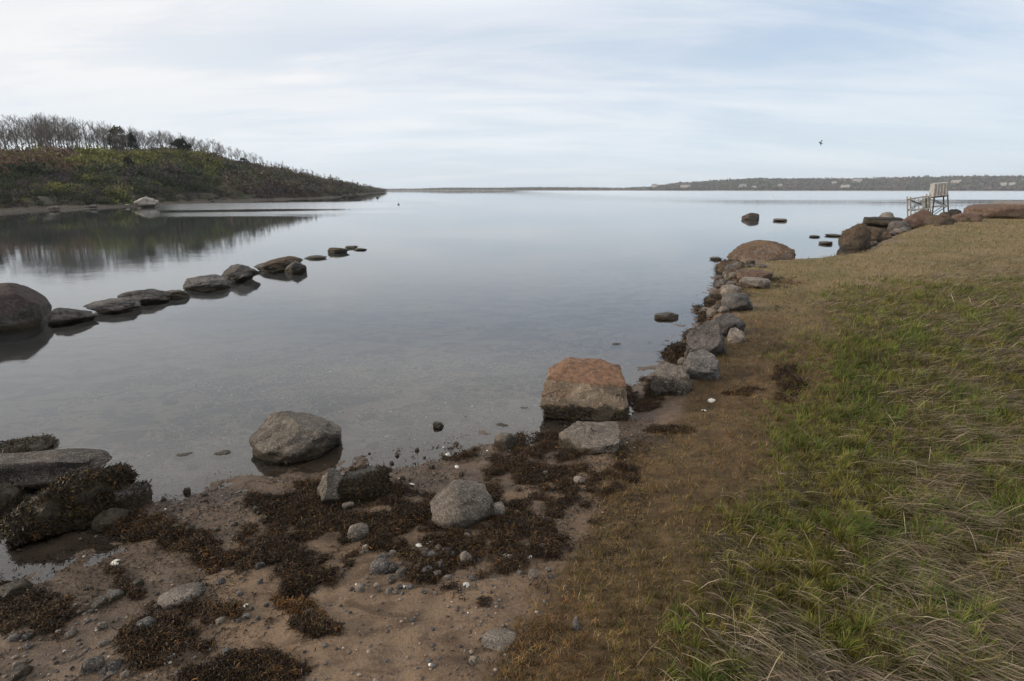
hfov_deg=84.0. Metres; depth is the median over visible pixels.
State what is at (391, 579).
pebble
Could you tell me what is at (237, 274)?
stone
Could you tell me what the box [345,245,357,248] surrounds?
stone
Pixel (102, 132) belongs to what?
bare tree
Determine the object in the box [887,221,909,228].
rock
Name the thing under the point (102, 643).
pebble
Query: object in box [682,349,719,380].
rock
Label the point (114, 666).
pebble
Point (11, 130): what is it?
bare tree
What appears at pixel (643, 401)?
seaweed clump
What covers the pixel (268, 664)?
seaweed clump
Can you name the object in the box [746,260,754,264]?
stone
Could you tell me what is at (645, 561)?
turf
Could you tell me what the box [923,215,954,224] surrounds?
rock
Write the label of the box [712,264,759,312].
seaweed clump
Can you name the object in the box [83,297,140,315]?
stone
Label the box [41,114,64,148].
bare tree
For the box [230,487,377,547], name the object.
seaweed clump
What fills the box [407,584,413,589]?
pebble
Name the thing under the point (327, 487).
stone
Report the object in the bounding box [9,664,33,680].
pebble
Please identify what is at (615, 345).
stone
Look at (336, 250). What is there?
stone
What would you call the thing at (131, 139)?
evergreen tree
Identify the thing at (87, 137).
bare tree
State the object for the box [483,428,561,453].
seaweed clump
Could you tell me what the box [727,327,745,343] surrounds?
rock
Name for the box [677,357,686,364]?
stone
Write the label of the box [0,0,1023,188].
sky
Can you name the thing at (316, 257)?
stone
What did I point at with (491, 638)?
pebble
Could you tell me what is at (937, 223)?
stone
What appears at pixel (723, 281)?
stone
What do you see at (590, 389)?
boulder
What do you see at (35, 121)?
bare tree
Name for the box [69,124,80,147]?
bare tree
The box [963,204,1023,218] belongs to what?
rock
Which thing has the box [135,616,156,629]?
pebble
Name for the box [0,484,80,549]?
rock
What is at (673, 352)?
rock
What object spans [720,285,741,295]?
rock
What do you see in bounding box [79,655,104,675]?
pebble
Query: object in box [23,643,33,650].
pebble
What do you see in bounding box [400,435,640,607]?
seaweed clump
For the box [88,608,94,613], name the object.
pebble
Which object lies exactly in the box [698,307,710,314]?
rock
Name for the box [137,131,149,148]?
bare tree
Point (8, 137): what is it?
bare tree
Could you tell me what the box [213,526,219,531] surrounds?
pebble
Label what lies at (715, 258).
rock
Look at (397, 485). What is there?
seaweed clump
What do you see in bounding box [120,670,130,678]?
pebble
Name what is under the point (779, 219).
rock
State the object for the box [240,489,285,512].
seaweed clump
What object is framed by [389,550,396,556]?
pebble
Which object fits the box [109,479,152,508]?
stone
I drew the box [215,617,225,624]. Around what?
pebble
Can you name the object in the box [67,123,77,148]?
bare tree
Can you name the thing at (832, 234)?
rock
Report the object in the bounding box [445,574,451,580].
pebble
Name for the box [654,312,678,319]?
rock
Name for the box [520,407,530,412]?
stone
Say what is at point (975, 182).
woods
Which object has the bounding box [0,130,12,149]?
bare tree
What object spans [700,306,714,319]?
rock
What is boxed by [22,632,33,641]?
pebble
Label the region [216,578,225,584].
pebble
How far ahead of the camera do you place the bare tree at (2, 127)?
101.67 m
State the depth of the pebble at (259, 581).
2.67 m
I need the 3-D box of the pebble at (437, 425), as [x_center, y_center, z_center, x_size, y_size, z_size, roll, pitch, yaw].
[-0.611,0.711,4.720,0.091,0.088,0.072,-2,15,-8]
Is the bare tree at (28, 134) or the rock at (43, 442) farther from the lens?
the bare tree at (28, 134)
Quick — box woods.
[383,174,1023,190]
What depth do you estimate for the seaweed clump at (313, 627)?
2.36 m
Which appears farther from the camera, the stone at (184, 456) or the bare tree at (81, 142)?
the bare tree at (81, 142)
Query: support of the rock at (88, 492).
on the ground at (448, 312)
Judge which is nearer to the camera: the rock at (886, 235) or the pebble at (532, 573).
the pebble at (532, 573)
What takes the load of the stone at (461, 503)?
on the ground at (448, 312)
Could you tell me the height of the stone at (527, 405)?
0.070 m
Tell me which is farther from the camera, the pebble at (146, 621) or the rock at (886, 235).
the rock at (886, 235)
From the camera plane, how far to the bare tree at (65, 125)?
111.50 m
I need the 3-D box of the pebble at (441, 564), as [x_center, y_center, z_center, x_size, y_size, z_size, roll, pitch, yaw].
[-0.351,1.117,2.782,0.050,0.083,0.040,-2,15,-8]
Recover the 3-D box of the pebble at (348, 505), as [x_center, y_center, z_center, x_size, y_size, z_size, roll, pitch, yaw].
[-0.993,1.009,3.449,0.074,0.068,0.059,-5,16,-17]
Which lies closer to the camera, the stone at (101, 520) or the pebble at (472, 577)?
the pebble at (472, 577)
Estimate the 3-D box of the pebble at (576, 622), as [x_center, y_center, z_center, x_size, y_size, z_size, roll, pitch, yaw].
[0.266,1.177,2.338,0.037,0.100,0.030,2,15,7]
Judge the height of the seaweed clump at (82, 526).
0.075 m
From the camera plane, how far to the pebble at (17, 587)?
2.75 m
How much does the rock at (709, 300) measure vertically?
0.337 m
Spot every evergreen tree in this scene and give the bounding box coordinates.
[105,125,128,149]
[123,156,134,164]
[127,132,140,150]
[169,138,192,151]
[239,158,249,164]
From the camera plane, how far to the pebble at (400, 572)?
2.72 m
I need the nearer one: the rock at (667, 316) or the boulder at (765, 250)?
the rock at (667, 316)
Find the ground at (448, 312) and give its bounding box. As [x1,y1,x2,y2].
[0,218,1023,680]
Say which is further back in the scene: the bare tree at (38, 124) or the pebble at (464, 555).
the bare tree at (38, 124)
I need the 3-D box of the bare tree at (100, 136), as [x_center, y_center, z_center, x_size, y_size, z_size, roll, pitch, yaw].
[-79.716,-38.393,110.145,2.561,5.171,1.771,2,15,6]
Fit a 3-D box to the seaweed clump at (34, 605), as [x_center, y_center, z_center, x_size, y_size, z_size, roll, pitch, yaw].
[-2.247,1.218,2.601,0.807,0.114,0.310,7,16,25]
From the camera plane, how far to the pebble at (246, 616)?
2.46 m
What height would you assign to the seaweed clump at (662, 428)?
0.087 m
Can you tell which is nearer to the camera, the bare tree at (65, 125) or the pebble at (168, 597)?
the pebble at (168, 597)
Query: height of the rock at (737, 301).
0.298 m
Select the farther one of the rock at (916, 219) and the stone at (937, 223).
the rock at (916, 219)
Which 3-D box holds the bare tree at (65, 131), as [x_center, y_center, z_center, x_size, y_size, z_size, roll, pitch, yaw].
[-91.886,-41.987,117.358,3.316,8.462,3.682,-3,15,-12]
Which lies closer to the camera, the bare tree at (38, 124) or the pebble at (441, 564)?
the pebble at (441, 564)
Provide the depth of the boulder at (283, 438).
4.16 m
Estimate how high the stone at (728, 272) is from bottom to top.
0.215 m
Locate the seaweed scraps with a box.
[0,409,663,680]
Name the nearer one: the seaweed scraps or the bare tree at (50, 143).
the seaweed scraps
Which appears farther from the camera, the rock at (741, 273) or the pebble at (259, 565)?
the rock at (741, 273)
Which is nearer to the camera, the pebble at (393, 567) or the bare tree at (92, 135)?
the pebble at (393, 567)
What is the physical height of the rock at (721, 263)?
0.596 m
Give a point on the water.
(634, 229)
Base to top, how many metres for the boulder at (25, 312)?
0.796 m
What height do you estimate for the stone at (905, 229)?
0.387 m
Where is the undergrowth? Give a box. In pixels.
[0,141,387,208]
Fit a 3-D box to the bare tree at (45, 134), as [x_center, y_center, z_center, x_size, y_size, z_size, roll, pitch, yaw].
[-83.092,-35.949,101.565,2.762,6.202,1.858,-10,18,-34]
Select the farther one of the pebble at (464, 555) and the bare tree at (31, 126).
the bare tree at (31, 126)
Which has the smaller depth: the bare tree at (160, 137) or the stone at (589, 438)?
the stone at (589, 438)
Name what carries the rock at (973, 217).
on the ground at (448, 312)
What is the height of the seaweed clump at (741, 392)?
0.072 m
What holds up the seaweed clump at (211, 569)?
on the ground at (448, 312)
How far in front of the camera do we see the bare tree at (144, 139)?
120.26 m
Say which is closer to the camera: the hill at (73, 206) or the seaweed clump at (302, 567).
the seaweed clump at (302, 567)
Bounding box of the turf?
[483,217,1023,680]
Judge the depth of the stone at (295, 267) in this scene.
13.49 m
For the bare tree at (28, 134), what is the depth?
107.60 m
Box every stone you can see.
[47,307,97,327]
[48,206,57,209]
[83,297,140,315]
[91,508,128,532]
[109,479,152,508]
[117,289,170,305]
[166,290,189,299]
[173,451,194,460]
[183,274,231,293]
[211,450,233,460]
[221,264,258,285]
[254,256,302,274]
[285,260,306,275]
[305,255,326,258]
[317,468,343,503]
[328,247,348,252]
[337,461,392,502]
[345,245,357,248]
[430,479,492,529]
[460,416,469,420]
[491,501,505,517]
[493,423,509,429]
[520,404,531,408]
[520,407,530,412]
[558,421,620,454]
[609,343,622,348]
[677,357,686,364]
[706,308,718,317]
[715,280,720,288]
[717,306,728,312]
[718,266,725,274]
[720,279,728,284]
[725,264,735,270]
[726,269,735,277]
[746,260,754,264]
[892,228,902,233]
[900,227,909,231]
[933,221,941,225]
[939,212,950,215]
[960,218,969,221]
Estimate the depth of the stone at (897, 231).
25.00 m
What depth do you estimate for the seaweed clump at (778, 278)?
10.23 m
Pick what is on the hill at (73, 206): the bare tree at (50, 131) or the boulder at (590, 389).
the bare tree at (50, 131)
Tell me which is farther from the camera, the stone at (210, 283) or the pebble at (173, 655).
the stone at (210, 283)
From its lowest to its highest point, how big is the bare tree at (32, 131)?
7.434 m
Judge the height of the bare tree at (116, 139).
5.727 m
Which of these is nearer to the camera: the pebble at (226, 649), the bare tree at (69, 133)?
the pebble at (226, 649)
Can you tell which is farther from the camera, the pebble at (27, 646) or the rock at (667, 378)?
the rock at (667, 378)
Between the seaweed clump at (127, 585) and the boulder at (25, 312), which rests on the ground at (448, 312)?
the seaweed clump at (127, 585)
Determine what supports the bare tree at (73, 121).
on the hill at (73, 206)
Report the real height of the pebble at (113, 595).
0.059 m
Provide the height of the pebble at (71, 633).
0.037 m
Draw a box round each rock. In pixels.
[0,432,59,452]
[0,448,111,486]
[0,476,24,523]
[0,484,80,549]
[48,461,140,525]
[645,362,692,396]
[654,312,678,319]
[664,340,686,363]
[682,328,691,339]
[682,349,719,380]
[686,320,726,355]
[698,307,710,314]
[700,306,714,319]
[702,294,720,306]
[710,257,721,259]
[714,258,736,275]
[715,313,745,335]
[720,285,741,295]
[721,293,752,310]
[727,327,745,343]
[736,269,773,279]
[739,277,770,288]
[773,218,786,220]
[819,241,832,243]
[825,234,840,235]
[862,217,902,225]
[867,226,882,242]
[879,212,893,216]
[881,232,891,239]
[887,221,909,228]
[902,209,931,228]
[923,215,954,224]
[948,209,961,215]
[951,213,982,221]
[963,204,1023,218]
[988,201,1023,203]
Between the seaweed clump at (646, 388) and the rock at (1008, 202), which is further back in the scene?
the rock at (1008, 202)
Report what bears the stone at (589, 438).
on the ground at (448, 312)
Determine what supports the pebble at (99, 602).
on the ground at (448, 312)
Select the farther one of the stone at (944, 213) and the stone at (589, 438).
the stone at (944, 213)
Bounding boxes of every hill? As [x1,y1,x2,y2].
[0,156,381,212]
[388,178,1023,190]
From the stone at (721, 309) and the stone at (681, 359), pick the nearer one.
the stone at (681, 359)
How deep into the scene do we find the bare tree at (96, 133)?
118.19 m
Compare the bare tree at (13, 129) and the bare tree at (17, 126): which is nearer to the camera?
the bare tree at (17, 126)
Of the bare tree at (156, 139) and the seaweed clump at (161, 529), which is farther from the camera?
the bare tree at (156, 139)
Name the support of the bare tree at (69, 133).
on the hill at (73, 206)
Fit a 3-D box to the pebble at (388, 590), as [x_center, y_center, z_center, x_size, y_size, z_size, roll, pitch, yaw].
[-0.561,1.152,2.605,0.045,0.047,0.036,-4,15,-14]
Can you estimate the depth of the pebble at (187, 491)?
3.68 m
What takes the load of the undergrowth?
on the hill at (73, 206)
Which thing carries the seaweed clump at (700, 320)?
on the ground at (448, 312)
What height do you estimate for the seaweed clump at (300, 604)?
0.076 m
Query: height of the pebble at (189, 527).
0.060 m
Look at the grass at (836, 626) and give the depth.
3.19 m
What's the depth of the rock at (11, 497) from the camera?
3.46 m
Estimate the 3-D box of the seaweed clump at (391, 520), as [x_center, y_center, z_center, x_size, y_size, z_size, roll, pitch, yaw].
[-0.525,1.029,3.144,0.927,0.136,1.048,-6,16,-23]
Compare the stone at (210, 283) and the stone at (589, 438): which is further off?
the stone at (210, 283)
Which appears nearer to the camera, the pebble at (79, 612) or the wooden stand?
the pebble at (79, 612)
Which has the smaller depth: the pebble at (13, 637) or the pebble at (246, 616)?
the pebble at (13, 637)
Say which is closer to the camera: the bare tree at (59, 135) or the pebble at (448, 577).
the pebble at (448, 577)
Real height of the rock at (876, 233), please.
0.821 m
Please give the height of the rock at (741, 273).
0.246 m
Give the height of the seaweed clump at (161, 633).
0.095 m
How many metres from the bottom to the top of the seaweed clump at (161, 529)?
0.137 m
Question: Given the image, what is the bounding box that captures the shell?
[111,559,119,564]
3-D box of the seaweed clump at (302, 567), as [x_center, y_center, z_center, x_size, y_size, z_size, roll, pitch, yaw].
[-1.139,1.097,2.843,0.763,0.116,0.395,10,18,33]
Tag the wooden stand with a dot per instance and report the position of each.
(926, 200)
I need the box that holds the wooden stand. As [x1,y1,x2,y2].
[906,194,930,215]
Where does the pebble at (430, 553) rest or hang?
on the ground at (448, 312)
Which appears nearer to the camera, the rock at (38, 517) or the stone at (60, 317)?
the rock at (38, 517)
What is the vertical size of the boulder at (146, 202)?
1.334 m
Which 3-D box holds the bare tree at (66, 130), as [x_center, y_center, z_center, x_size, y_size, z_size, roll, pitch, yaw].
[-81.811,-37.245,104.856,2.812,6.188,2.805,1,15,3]
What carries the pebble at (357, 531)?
on the ground at (448, 312)
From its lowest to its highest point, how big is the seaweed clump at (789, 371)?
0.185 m
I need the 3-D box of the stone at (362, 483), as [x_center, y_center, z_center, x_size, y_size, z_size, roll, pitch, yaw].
[-0.952,0.932,3.625,0.390,0.283,0.322,-4,15,-16]
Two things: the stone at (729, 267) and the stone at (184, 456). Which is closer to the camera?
the stone at (184, 456)
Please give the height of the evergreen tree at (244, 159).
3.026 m
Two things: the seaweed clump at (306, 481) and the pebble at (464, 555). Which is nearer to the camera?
the pebble at (464, 555)
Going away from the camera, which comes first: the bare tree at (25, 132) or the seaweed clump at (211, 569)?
the seaweed clump at (211, 569)
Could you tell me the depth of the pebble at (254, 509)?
3.37 m
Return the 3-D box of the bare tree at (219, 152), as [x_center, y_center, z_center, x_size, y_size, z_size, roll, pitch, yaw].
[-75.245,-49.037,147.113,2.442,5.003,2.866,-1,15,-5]
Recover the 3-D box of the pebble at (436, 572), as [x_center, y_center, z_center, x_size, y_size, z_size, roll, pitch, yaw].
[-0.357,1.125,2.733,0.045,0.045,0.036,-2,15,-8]
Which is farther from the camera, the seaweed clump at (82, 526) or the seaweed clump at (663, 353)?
the seaweed clump at (663, 353)
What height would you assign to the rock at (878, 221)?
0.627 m
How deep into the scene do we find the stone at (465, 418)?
4.91 m
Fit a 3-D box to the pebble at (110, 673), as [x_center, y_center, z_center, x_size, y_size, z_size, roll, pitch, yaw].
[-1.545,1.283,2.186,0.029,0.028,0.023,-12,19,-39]
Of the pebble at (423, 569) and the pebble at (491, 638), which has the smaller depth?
the pebble at (491, 638)
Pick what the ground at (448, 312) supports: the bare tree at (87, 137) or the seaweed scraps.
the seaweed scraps
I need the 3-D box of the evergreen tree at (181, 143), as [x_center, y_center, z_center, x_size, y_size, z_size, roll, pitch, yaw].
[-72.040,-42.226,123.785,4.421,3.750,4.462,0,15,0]
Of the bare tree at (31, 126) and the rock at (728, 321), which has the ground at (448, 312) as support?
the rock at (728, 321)
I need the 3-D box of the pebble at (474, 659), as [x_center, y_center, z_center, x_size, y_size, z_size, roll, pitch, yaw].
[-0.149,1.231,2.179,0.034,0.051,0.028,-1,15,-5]
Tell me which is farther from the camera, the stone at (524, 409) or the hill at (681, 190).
the hill at (681, 190)
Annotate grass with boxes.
[615,271,1023,680]
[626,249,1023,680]
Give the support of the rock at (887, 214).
on the ground at (448, 312)
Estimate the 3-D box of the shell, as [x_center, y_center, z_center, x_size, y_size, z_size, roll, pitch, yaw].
[-2.069,1.157,2.963,0.051,0.012,0.044,-13,44,-10]
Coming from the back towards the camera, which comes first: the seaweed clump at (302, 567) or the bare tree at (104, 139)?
the bare tree at (104, 139)
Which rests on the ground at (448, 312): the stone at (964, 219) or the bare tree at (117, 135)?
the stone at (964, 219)
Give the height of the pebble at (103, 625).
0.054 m
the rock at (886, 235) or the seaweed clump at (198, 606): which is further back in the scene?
the rock at (886, 235)
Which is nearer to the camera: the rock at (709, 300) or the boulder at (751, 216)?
the rock at (709, 300)
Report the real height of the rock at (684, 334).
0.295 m
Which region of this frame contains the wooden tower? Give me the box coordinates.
[928,182,948,214]
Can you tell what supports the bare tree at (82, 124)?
on the hill at (73, 206)
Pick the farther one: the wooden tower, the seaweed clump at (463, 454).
the wooden tower
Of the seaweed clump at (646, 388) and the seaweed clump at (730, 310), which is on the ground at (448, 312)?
the seaweed clump at (730, 310)
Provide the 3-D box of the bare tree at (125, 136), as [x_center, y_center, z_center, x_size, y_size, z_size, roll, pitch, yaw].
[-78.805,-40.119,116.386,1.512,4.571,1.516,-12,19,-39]
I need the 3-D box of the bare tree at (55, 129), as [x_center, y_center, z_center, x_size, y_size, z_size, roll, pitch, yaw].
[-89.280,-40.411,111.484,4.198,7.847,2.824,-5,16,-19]
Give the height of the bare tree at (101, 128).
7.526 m
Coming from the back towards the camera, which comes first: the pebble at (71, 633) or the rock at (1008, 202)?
the rock at (1008, 202)
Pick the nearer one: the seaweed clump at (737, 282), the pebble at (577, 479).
the pebble at (577, 479)
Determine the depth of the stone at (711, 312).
8.03 m
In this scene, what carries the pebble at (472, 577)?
on the ground at (448, 312)
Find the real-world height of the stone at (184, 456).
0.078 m
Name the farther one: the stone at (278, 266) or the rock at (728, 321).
the stone at (278, 266)
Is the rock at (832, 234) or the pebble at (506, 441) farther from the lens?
the rock at (832, 234)
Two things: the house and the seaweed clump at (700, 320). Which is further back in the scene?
the house
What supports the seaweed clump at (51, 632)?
on the ground at (448, 312)
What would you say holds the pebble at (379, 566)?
on the ground at (448, 312)
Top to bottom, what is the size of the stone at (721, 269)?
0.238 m
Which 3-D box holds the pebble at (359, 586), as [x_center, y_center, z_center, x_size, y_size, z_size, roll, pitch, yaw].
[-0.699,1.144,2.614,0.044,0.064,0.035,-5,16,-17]
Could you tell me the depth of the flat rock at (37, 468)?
3.74 m
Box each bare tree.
[0,120,13,149]
[0,121,13,151]
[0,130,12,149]
[1,114,20,148]
[4,113,20,149]
[10,118,27,147]
[14,118,36,145]
[16,117,38,145]
[17,119,33,151]
[22,118,39,145]
[27,115,43,143]
[30,122,48,142]
[31,114,47,146]
[32,119,52,146]
[37,123,55,143]
[39,117,53,146]
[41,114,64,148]
[41,119,56,145]
[46,116,65,147]
[51,118,71,147]
[56,123,75,146]
[58,120,72,144]
[59,117,71,143]
[61,116,80,147]
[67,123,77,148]
[69,118,86,145]
[69,122,86,145]
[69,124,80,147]
[74,121,83,145]
[76,120,93,147]
[80,128,92,145]
[83,121,99,147]
[89,120,100,146]
[94,120,107,146]
[95,129,105,146]
[96,125,111,147]
[98,130,108,148]
[111,127,125,150]
[116,128,123,149]
[123,133,129,149]
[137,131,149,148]
[140,131,148,147]
[152,132,160,148]
[155,131,164,147]
[215,141,225,155]
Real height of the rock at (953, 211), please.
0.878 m
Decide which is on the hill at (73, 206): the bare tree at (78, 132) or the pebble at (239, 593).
the bare tree at (78, 132)
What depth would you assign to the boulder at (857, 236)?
18.74 m
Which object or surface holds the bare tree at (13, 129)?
on the hill at (73, 206)
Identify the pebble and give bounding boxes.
[0,578,31,601]
[8,634,20,641]
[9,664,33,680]
[12,660,21,668]
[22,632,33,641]
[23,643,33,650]
[64,628,77,639]
[77,610,84,615]
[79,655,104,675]
[88,595,108,609]
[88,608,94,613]
[96,621,107,630]
[97,639,109,647]
[99,659,121,676]
[104,589,124,602]
[106,670,113,676]
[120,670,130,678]
[133,578,144,585]
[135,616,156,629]
[157,582,205,609]
[166,653,175,661]
[183,487,190,494]
[185,525,193,532]
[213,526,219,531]
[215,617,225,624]
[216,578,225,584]
[222,647,231,653]
[236,590,243,596]
[242,613,250,619]
[252,506,258,513]
[254,562,265,569]
[257,578,262,584]
[342,502,353,510]
[347,523,368,542]
[355,582,364,591]
[369,557,388,574]
[385,587,393,594]
[386,574,396,584]
[388,561,398,572]
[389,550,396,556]
[395,568,405,577]
[396,584,402,589]
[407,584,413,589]
[421,565,432,572]
[427,551,435,556]
[433,421,443,429]
[434,570,441,576]
[436,561,444,569]
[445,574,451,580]
[459,551,471,563]
[469,574,475,581]
[469,656,477,664]
[481,628,516,650]
[494,433,517,449]
[528,569,537,578]
[572,616,580,630]
[573,475,583,484]
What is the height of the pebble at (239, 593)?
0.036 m
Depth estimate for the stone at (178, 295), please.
10.28 m
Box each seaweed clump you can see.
[0,576,81,641]
[18,497,122,534]
[34,620,64,641]
[98,560,154,611]
[101,504,248,568]
[107,607,219,674]
[152,589,274,627]
[158,641,319,680]
[172,531,226,573]
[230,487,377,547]
[231,528,345,598]
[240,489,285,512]
[266,591,334,620]
[284,609,346,640]
[290,467,320,503]
[329,489,515,588]
[387,478,438,497]
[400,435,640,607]
[441,445,480,462]
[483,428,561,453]
[626,384,662,412]
[640,376,666,403]
[640,422,695,434]
[658,350,693,383]
[691,294,713,325]
[710,283,733,313]
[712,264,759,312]
[720,385,766,396]
[727,275,808,288]
[769,353,809,403]
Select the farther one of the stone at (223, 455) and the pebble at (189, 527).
the stone at (223, 455)
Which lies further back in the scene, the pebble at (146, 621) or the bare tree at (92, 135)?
the bare tree at (92, 135)
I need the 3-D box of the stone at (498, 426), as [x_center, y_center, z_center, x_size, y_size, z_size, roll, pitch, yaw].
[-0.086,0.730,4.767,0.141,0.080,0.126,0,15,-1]
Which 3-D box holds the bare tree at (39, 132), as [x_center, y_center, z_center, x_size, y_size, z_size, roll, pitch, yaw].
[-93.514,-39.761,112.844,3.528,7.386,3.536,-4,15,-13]
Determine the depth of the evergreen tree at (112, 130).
117.15 m
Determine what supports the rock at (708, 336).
on the ground at (448, 312)
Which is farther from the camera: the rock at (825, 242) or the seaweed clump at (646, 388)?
the rock at (825, 242)
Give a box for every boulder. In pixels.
[0,283,51,342]
[134,197,157,206]
[249,411,341,465]
[539,357,630,421]
[726,240,795,260]
[741,213,758,219]
[838,222,871,249]
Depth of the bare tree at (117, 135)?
114.47 m
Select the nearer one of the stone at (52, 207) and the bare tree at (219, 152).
the stone at (52, 207)
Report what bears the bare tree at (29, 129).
on the hill at (73, 206)
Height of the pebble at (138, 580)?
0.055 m
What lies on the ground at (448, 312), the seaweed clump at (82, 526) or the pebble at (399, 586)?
the pebble at (399, 586)
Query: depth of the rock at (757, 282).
9.68 m
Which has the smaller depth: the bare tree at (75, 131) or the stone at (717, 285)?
the stone at (717, 285)
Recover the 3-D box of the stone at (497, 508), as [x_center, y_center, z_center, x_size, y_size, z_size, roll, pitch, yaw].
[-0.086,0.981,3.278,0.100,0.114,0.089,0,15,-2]

